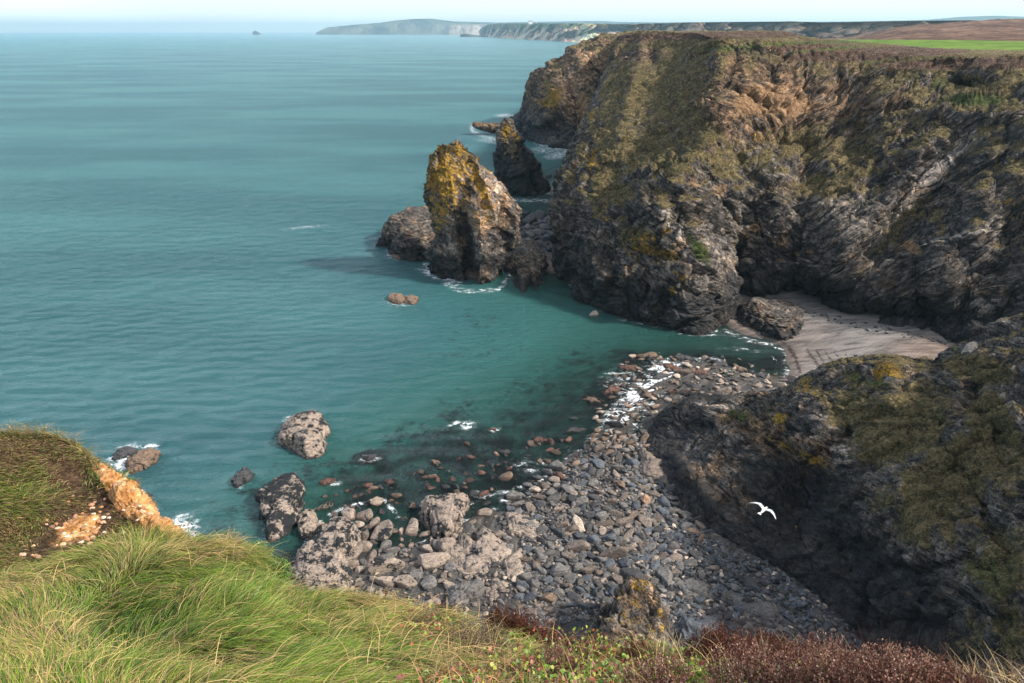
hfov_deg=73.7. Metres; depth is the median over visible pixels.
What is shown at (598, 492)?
boulder
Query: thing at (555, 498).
boulder
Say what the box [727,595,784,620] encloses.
slab
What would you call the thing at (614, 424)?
boulder
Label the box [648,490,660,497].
boulder
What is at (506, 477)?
boulder
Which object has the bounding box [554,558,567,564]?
boulder
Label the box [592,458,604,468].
boulder
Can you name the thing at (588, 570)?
boulder
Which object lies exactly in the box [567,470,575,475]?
boulder
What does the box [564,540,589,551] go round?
boulder
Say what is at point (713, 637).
heather
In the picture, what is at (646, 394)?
reef ledge
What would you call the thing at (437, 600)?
boulder
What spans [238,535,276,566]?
cushion plant
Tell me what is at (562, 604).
boulder
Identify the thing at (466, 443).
boulder
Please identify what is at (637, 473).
rock rib
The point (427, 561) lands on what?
boulder
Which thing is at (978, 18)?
inland hills
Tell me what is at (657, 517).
boulder
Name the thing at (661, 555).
boulder
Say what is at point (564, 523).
boulder
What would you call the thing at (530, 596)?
boulder
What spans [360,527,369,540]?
boulder
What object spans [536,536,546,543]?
boulder
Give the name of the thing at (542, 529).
boulder
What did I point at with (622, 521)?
boulder
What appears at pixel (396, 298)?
sea rock
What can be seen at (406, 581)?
boulder
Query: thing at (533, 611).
boulder
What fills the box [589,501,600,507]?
boulder
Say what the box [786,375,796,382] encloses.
boulder
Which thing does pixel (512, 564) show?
slab
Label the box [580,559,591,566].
boulder
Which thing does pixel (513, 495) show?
boulder
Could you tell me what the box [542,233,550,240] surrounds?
boulder
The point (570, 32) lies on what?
cliffs
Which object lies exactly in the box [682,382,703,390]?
reef ledge
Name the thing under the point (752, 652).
heather
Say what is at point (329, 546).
crag
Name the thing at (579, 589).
boulder
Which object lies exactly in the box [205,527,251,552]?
grass tuft
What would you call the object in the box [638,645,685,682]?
heather
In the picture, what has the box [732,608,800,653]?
heather
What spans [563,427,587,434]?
reef ledge
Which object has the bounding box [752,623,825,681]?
heather
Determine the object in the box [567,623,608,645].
heather
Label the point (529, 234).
boulder
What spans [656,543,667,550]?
boulder
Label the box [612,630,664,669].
heather
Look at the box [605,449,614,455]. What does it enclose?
boulder
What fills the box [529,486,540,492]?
boulder
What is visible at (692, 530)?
boulder
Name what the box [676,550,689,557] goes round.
boulder
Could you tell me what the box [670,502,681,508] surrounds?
boulder
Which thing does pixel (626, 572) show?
boulder
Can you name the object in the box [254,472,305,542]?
sea rock
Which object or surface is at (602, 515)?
boulder
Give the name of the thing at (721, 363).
reef ledge
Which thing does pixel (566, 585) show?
boulder
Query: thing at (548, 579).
boulder
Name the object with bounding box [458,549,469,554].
boulder
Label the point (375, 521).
boulder
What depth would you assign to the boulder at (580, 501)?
93.64 m
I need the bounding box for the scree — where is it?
[19,469,167,557]
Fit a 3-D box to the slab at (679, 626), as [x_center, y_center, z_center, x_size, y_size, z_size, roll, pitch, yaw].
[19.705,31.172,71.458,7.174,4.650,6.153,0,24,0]
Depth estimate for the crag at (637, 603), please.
68.10 m
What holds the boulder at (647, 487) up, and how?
on the cove floor
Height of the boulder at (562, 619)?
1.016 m
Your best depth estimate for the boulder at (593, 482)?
97.87 m
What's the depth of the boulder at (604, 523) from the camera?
89.04 m
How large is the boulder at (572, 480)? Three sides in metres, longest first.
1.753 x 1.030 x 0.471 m
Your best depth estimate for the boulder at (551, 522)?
89.59 m
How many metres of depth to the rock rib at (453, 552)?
84.57 m
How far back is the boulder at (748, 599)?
74.93 m
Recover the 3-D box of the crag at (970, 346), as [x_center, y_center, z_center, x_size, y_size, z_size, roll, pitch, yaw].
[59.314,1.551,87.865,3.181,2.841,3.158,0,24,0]
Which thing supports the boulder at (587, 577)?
on the cove floor
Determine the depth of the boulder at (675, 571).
80.14 m
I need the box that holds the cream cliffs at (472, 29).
[449,24,486,34]
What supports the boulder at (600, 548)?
on the cove floor
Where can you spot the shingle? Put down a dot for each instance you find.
(747, 565)
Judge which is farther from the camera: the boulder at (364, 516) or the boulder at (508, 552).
the boulder at (364, 516)
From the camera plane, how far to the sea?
185.52 m
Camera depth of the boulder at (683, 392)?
123.02 m
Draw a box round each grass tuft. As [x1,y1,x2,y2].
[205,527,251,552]
[619,625,690,672]
[691,661,742,682]
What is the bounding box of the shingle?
[305,147,950,658]
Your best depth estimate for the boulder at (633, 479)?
98.68 m
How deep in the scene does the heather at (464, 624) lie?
3.07 m
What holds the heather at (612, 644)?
on the bank at (498, 675)
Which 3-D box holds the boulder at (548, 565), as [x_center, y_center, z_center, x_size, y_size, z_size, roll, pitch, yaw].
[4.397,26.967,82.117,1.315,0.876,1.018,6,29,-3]
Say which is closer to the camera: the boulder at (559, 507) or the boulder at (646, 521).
the boulder at (646, 521)
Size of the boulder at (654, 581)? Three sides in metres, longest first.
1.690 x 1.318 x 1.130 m
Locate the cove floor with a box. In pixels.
[280,172,955,656]
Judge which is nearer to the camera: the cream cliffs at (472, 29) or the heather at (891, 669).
the heather at (891, 669)
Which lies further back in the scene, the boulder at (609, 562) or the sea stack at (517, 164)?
the sea stack at (517, 164)
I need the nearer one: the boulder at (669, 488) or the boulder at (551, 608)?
the boulder at (551, 608)
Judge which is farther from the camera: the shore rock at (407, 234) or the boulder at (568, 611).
the shore rock at (407, 234)
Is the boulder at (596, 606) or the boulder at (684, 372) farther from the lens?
the boulder at (684, 372)
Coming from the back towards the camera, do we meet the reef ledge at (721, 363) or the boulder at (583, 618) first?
the reef ledge at (721, 363)
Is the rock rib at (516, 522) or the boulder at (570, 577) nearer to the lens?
the boulder at (570, 577)
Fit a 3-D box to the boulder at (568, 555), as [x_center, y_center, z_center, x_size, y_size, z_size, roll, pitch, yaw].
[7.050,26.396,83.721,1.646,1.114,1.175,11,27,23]
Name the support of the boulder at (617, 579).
on the cove floor
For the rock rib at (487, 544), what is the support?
on the cove floor
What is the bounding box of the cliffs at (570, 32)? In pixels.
[479,23,631,41]
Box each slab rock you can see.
[503,237,548,292]
[736,297,803,340]
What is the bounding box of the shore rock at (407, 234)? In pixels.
[375,205,434,261]
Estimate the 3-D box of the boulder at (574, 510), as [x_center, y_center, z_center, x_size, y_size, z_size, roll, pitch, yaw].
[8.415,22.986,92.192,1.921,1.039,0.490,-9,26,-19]
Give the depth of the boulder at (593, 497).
94.64 m
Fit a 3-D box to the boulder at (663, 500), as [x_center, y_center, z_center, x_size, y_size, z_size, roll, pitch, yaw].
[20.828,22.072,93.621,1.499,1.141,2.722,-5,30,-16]
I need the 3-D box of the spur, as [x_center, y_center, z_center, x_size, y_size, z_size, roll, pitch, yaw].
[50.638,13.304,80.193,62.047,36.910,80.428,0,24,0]
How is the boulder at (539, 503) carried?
on the cove floor
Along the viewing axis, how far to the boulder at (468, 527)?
89.19 m
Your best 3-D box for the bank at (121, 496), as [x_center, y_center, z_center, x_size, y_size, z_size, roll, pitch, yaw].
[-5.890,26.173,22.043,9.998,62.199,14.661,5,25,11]
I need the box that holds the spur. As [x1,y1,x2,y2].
[646,313,1023,682]
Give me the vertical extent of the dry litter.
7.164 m
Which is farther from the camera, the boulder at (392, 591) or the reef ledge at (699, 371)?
the reef ledge at (699, 371)
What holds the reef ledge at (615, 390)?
on the cove floor
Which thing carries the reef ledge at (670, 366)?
on the cove floor
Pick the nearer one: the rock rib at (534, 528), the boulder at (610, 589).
the boulder at (610, 589)
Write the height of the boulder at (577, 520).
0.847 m
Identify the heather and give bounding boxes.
[407,597,447,633]
[429,598,458,616]
[437,603,485,653]
[451,593,523,660]
[480,577,524,638]
[492,595,551,643]
[523,601,574,643]
[525,633,602,681]
[551,626,585,643]
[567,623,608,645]
[598,637,628,649]
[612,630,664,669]
[614,630,720,682]
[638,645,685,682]
[680,600,768,673]
[701,614,824,682]
[702,641,793,682]
[721,617,771,652]
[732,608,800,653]
[743,628,849,682]
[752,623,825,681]
[779,604,869,679]
[784,622,914,682]
[822,629,912,682]
[838,621,968,682]
[868,627,976,682]
[914,641,1003,682]
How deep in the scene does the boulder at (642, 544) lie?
85.17 m
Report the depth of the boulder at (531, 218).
231.88 m
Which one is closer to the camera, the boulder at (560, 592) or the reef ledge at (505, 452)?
the boulder at (560, 592)
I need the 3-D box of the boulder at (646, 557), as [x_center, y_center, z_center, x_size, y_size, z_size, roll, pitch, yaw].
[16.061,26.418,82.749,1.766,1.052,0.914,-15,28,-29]
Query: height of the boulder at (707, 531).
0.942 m
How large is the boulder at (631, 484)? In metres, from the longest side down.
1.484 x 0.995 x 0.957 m
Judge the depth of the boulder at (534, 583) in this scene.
78.74 m
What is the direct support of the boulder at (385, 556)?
on the cove floor
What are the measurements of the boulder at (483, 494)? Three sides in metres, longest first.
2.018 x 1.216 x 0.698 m
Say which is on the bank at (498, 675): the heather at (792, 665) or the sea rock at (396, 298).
the heather at (792, 665)
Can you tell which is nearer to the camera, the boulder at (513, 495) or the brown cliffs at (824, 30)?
the boulder at (513, 495)
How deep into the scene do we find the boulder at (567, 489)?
96.71 m
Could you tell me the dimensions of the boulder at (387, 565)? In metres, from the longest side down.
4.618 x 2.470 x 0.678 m
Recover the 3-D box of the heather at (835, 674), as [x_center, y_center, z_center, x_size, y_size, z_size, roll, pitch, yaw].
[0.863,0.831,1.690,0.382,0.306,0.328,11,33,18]
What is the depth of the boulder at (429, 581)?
79.54 m
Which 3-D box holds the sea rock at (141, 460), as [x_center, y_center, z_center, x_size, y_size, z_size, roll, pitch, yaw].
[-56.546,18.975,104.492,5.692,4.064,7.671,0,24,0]
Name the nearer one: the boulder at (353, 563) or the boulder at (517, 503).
the boulder at (353, 563)
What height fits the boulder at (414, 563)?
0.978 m
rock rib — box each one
[445,543,465,561]
[455,532,490,582]
[470,525,511,564]
[485,578,508,601]
[502,511,537,542]
[527,522,539,536]
[562,527,578,536]
[628,464,654,484]
[639,448,669,485]
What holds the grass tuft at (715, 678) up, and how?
on the bank at (498, 675)
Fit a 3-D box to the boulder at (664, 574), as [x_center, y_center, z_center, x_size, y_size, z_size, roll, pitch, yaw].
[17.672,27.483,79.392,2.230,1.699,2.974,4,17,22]
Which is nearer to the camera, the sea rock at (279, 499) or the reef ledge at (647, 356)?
the sea rock at (279, 499)
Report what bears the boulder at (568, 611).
on the cove floor
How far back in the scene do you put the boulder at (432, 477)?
100.50 m
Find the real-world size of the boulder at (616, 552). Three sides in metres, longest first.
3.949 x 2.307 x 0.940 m
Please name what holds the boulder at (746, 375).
on the cove floor
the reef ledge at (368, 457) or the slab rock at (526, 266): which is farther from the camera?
the slab rock at (526, 266)
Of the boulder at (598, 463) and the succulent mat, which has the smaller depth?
the succulent mat
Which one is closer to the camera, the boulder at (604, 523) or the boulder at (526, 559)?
the boulder at (526, 559)
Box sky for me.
[0,0,1023,32]
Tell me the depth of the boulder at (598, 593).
77.08 m
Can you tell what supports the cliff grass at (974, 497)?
on the spur
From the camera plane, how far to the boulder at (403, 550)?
85.79 m
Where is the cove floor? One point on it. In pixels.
(818, 342)
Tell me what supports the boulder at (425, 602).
on the cove floor
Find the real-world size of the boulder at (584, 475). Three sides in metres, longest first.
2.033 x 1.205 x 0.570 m
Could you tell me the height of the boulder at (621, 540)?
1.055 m
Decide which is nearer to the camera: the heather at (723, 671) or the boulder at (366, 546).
the heather at (723, 671)
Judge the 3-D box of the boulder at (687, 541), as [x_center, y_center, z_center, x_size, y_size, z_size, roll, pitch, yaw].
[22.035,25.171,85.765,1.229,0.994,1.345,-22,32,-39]
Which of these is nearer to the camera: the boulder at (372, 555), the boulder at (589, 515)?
the boulder at (372, 555)
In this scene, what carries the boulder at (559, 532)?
on the cove floor
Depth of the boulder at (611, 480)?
98.73 m
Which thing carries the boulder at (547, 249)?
on the cove floor
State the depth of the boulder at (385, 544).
87.00 m
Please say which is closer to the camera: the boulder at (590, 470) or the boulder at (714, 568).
the boulder at (714, 568)
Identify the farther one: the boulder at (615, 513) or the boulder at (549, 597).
the boulder at (615, 513)
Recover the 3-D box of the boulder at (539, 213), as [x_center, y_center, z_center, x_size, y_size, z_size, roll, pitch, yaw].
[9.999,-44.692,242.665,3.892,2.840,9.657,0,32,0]
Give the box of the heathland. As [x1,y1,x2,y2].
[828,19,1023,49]
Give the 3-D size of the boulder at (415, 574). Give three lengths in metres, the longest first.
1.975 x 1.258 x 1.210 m
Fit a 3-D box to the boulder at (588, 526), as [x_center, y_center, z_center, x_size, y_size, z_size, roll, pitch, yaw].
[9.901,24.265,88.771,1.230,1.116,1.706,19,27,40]
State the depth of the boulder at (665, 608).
73.72 m
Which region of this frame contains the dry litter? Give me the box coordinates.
[419,592,1023,682]
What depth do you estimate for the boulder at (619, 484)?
97.42 m
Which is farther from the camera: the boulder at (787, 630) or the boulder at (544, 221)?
the boulder at (544, 221)
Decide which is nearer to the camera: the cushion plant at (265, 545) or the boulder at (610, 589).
the cushion plant at (265, 545)
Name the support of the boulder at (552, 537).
on the cove floor
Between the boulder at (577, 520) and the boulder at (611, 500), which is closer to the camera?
the boulder at (577, 520)
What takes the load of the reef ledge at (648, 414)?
on the cove floor
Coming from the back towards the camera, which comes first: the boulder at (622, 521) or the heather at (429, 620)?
the boulder at (622, 521)
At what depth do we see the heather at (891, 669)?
1.72 m
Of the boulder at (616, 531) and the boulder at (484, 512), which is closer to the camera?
the boulder at (616, 531)
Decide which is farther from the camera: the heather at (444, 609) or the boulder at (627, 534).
the boulder at (627, 534)
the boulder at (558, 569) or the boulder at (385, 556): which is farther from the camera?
the boulder at (385, 556)
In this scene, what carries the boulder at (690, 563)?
on the cove floor
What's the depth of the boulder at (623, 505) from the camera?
92.63 m
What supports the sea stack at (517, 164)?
in the sea
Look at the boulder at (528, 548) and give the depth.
85.00 m
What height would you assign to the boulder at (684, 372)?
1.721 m
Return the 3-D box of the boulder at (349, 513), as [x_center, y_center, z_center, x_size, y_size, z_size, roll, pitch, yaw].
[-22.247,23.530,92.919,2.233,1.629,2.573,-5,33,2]
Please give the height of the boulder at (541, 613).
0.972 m
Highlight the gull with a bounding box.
[750,502,775,517]
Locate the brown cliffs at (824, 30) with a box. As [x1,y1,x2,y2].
[622,20,975,38]
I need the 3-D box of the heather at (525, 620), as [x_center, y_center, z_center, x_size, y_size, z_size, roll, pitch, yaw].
[0.035,1.435,3.507,0.330,0.492,0.376,0,24,15]
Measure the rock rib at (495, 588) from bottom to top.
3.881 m
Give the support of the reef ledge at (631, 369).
on the cove floor
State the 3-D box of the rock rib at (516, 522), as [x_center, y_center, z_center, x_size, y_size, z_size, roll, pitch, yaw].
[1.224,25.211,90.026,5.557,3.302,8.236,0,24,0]
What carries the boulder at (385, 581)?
on the cove floor
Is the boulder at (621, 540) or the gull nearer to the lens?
the gull
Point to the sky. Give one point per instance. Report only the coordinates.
(16, 16)
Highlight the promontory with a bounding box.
[509,30,662,148]
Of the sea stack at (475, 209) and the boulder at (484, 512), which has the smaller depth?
the boulder at (484, 512)
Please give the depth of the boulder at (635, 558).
82.58 m
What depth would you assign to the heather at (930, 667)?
1.74 m
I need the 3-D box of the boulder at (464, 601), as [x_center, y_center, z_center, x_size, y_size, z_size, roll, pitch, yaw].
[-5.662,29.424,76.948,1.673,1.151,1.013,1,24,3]
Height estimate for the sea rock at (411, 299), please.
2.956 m
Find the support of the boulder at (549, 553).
on the cove floor
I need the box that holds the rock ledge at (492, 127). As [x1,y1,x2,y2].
[472,122,499,133]
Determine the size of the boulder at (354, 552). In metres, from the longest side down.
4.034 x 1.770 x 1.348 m
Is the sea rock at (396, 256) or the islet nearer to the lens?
the sea rock at (396, 256)
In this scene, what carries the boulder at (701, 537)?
on the cove floor
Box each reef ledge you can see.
[364,455,376,460]
[428,460,441,470]
[495,449,512,458]
[531,436,548,445]
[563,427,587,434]
[574,396,602,405]
[603,386,622,397]
[616,365,636,373]
[633,352,665,361]
[639,390,657,400]
[642,411,654,418]
[652,372,670,379]
[663,363,681,369]
[663,395,674,402]
[674,354,697,361]
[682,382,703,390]
[684,368,708,375]
[711,359,728,367]
[730,363,747,372]
[747,370,766,378]
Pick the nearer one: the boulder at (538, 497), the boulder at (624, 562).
the boulder at (624, 562)
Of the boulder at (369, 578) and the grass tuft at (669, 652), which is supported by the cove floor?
the boulder at (369, 578)
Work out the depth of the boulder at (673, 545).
84.31 m
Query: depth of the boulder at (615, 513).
91.15 m
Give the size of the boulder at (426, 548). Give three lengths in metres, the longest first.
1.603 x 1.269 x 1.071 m
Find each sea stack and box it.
[423,139,522,283]
[492,117,550,199]
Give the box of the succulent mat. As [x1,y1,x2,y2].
[369,589,940,682]
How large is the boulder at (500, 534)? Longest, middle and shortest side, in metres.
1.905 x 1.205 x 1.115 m
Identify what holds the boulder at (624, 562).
on the cove floor
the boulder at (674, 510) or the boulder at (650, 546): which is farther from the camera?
the boulder at (674, 510)
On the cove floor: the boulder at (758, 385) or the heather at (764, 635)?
the boulder at (758, 385)
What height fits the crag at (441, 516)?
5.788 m
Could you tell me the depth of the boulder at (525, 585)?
78.67 m
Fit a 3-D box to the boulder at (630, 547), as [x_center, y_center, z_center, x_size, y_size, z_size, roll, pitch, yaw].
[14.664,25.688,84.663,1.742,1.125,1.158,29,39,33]
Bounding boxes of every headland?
[316,19,498,34]
[548,30,1023,343]
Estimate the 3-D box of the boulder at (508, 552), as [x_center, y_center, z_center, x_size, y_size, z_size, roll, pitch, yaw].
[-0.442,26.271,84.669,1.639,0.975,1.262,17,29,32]
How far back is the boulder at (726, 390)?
123.08 m
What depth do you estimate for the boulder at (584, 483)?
98.02 m
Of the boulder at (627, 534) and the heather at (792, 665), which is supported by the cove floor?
the boulder at (627, 534)
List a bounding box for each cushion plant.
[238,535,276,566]
[257,547,295,585]
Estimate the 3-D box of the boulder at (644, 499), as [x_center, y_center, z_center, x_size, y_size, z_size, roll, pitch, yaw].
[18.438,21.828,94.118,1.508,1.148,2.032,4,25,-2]
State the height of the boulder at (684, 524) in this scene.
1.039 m
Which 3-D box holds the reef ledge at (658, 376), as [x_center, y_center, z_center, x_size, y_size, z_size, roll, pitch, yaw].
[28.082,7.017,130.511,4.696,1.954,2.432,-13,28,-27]
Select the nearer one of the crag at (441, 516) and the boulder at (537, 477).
the crag at (441, 516)
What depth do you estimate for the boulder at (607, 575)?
79.81 m
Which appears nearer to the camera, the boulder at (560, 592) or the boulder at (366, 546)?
the boulder at (560, 592)
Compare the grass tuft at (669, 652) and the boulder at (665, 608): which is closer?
the grass tuft at (669, 652)
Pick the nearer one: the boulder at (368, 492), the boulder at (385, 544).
the boulder at (385, 544)
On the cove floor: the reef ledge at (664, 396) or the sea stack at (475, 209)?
the reef ledge at (664, 396)
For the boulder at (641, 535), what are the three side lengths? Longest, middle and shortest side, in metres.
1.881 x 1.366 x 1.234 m
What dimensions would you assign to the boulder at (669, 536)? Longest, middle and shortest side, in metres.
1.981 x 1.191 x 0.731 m
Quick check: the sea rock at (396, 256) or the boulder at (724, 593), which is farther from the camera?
the sea rock at (396, 256)
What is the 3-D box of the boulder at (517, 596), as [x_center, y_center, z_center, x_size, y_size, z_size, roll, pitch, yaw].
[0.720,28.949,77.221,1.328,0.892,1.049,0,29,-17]
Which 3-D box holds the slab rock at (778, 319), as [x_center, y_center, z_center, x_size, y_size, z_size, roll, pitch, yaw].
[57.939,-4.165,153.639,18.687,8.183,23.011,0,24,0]
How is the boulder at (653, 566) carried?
on the cove floor
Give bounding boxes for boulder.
[313,500,334,515]
[341,508,356,521]
[345,545,361,560]
[345,580,351,587]
[348,559,358,567]
[355,509,372,522]
[356,540,372,552]
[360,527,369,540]
[364,496,383,509]
[365,489,371,495]
[366,549,376,566]
[366,576,376,581]
[368,517,379,530]
[368,558,404,573]
[369,519,393,542]
[373,576,394,586]
[374,552,394,561]
[379,540,391,549]
[383,587,395,595]
[384,546,400,553]
[390,493,401,499]
[392,574,416,588]
[398,548,408,555]
[403,518,418,537]
[408,560,417,565]
[408,569,422,579]
[417,552,450,569]
[418,530,430,537]
[420,575,436,588]
[421,474,437,480]
[421,544,432,552]
[421,599,430,607]
[430,596,441,604]
[437,537,455,551]
[443,561,455,571]
[443,581,454,589]
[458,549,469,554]
[461,598,468,605]
[462,521,474,533]
[464,441,469,447]
[464,565,474,572]
[476,490,488,499]
[476,508,491,515]
[493,530,506,538]
[498,471,512,482]
[505,548,511,555]
[506,490,521,500]
[510,500,523,506]
[513,592,523,601]
[516,580,528,588]
[517,572,532,580]
[519,557,532,561]
[522,516,533,519]
[522,545,532,552]
[523,213,537,224]
[524,592,536,602]
[525,232,534,237]
[525,502,535,511]
[525,608,536,615]
[526,579,539,588]
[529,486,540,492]
[531,475,542,480]
[532,494,544,499]
[533,500,545,507]
[533,546,542,552]
[535,210,544,218]
[535,566,547,574]
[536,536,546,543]
[536,609,545,617]
[537,525,547,533]
[539,219,548,222]
[539,575,553,584]
[539,592,556,602]
[540,509,551,512]
[541,468,551,475]
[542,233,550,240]
[542,606,554,612]
[543,459,550,464]
[543,562,552,568]
[544,549,559,556]
[545,247,551,251]
[545,487,555,495]
[545,535,556,540]
[546,521,556,524]
[546,541,555,549]
[547,494,560,501]
[549,460,564,471]
[549,562,567,576]
[552,588,564,596]
[553,504,564,511]
[553,528,564,537]
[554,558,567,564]
[555,601,566,607]
[557,514,566,519]
[558,521,568,526]
[558,614,568,624]
[559,608,572,616]
[560,583,573,588]
[561,484,574,493]
[563,552,575,559]
[563,572,577,583]
[564,478,575,482]
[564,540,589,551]
[565,524,578,532]
[566,601,578,606]
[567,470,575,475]
[567,591,581,603]
[568,417,577,421]
[568,507,580,513]
[572,514,584,531]
[573,585,584,592]
[574,562,583,572]
[575,496,588,505]
[576,616,589,620]
[577,472,590,478]
[577,481,587,485]
[579,566,595,573]
[579,603,590,608]
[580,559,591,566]
[582,574,591,581]
[583,511,595,519]
[584,522,593,531]
[586,466,594,475]
[587,478,598,486]
[587,535,599,543]
[588,494,599,500]
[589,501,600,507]
[590,604,600,609]
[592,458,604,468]
[593,490,605,494]
[593,587,604,599]
[594,511,608,519]
[594,520,613,526]
[594,543,606,552]
[596,556,606,562]
[598,546,628,557]
[601,533,615,541]
[602,478,615,482]
[602,572,610,581]
[603,498,617,503]
[603,559,614,568]
[603,581,616,586]
[604,421,623,427]
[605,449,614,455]
[606,566,620,574]
[607,585,617,595]
[609,510,622,515]
[610,528,619,535]
[611,465,625,471]
[611,574,622,583]
[613,480,624,487]
[614,536,626,544]
[615,516,633,524]
[617,501,628,508]
[617,557,631,567]
[620,491,628,500]
[620,567,643,579]
[623,528,633,538]
[625,544,636,551]
[626,458,639,465]
[626,482,635,487]
[627,477,637,482]
[628,510,637,517]
[628,556,638,561]
[633,532,645,539]
[635,563,645,568]
[637,542,647,546]
[638,485,650,489]
[638,514,651,527]
[638,554,651,560]
[640,495,650,503]
[642,527,653,533]
[643,542,655,551]
[643,575,649,580]
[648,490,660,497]
[648,562,660,570]
[649,578,660,585]
[651,514,661,521]
[652,525,664,532]
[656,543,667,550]
[656,567,672,586]
[657,495,670,507]
[658,552,666,560]
[659,533,672,538]
[662,484,674,493]
[662,605,669,615]
[667,541,679,550]
[668,388,677,393]
[669,508,678,513]
[669,553,681,562]
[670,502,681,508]
[671,532,682,538]
[671,568,681,573]
[675,369,691,374]
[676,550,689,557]
[677,510,691,515]
[680,389,691,394]
[680,521,692,528]
[681,538,690,545]
[683,559,696,567]
[684,572,695,576]
[685,528,700,534]
[689,550,702,557]
[691,515,701,522]
[697,533,705,542]
[702,529,712,533]
[704,565,719,570]
[716,387,731,393]
[720,590,729,598]
[728,623,745,635]
[732,604,744,612]
[740,373,751,376]
[741,597,753,602]
[745,577,760,592]
[753,383,762,387]
[771,382,785,386]
[783,614,794,620]
[783,627,793,633]
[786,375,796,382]
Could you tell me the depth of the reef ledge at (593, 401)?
121.56 m
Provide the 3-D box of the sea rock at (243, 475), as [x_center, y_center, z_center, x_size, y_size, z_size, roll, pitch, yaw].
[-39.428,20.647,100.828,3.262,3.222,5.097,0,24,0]
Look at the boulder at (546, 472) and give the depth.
101.25 m
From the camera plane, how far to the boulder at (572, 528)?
88.10 m
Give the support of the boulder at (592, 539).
on the cove floor
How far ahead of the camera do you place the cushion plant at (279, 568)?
3.88 m
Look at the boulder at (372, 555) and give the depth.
84.51 m
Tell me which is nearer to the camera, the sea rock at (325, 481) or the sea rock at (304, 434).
the sea rock at (325, 481)
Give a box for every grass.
[566,31,1023,262]
[722,313,1023,669]
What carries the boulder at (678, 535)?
on the cove floor
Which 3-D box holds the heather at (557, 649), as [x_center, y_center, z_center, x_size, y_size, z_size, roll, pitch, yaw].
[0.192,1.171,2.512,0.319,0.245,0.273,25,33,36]
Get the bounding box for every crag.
[287,516,362,592]
[297,508,318,545]
[416,492,469,540]
[585,575,677,652]
[961,342,977,352]
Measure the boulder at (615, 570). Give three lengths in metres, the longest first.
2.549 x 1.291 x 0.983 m
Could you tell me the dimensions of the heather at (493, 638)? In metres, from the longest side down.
0.442 x 0.376 x 0.324 m
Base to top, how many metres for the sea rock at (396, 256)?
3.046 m
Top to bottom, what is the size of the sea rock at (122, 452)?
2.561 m
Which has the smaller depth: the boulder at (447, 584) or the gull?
the gull
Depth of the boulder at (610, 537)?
86.23 m
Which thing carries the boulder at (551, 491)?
on the cove floor
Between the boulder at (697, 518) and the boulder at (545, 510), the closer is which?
the boulder at (697, 518)
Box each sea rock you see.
[111,446,137,460]
[124,447,161,474]
[231,466,255,487]
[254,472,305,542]
[276,410,330,459]
[319,478,334,485]
[388,293,404,303]
[392,254,402,259]
[403,295,418,304]
[589,310,598,316]
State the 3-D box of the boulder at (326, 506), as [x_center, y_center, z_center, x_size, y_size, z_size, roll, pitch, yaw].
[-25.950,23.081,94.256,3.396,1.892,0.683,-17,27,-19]
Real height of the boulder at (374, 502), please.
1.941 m
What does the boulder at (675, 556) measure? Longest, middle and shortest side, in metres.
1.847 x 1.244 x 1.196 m
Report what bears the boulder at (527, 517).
on the cove floor
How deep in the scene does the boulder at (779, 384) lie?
125.02 m
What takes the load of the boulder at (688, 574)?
on the cove floor
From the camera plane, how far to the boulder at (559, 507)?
92.51 m
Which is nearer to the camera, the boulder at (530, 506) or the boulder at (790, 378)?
the boulder at (530, 506)
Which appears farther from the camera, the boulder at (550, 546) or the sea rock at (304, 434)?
the sea rock at (304, 434)
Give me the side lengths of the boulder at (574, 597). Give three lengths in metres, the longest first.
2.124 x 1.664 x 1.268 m
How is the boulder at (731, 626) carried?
on the cove floor
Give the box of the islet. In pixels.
[460,34,487,36]
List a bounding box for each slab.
[444,579,486,608]
[499,549,523,577]
[673,578,719,597]
[673,615,721,647]
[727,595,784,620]
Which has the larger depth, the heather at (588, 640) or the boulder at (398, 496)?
the boulder at (398, 496)
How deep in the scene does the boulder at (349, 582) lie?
79.84 m
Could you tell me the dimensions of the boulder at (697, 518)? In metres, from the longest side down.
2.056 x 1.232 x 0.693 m
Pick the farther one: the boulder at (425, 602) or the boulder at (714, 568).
the boulder at (714, 568)
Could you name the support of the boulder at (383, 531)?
on the cove floor
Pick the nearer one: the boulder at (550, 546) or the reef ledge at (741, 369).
the boulder at (550, 546)
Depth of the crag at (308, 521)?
89.42 m
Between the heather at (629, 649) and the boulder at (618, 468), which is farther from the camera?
the boulder at (618, 468)
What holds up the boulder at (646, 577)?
on the cove floor
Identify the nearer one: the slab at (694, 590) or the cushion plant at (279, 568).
the cushion plant at (279, 568)
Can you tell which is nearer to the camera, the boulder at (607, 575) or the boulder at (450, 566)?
the boulder at (607, 575)
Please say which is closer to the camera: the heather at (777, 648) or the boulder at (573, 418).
the heather at (777, 648)
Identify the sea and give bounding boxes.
[0,33,788,573]
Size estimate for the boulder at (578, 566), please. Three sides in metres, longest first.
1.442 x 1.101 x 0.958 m
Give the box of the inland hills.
[500,16,1023,23]
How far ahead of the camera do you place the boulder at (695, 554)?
82.76 m
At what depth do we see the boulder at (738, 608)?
74.16 m
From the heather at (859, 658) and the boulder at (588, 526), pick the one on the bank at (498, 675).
the heather at (859, 658)
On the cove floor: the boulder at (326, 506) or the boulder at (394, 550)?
the boulder at (394, 550)
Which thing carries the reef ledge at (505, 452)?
on the cove floor

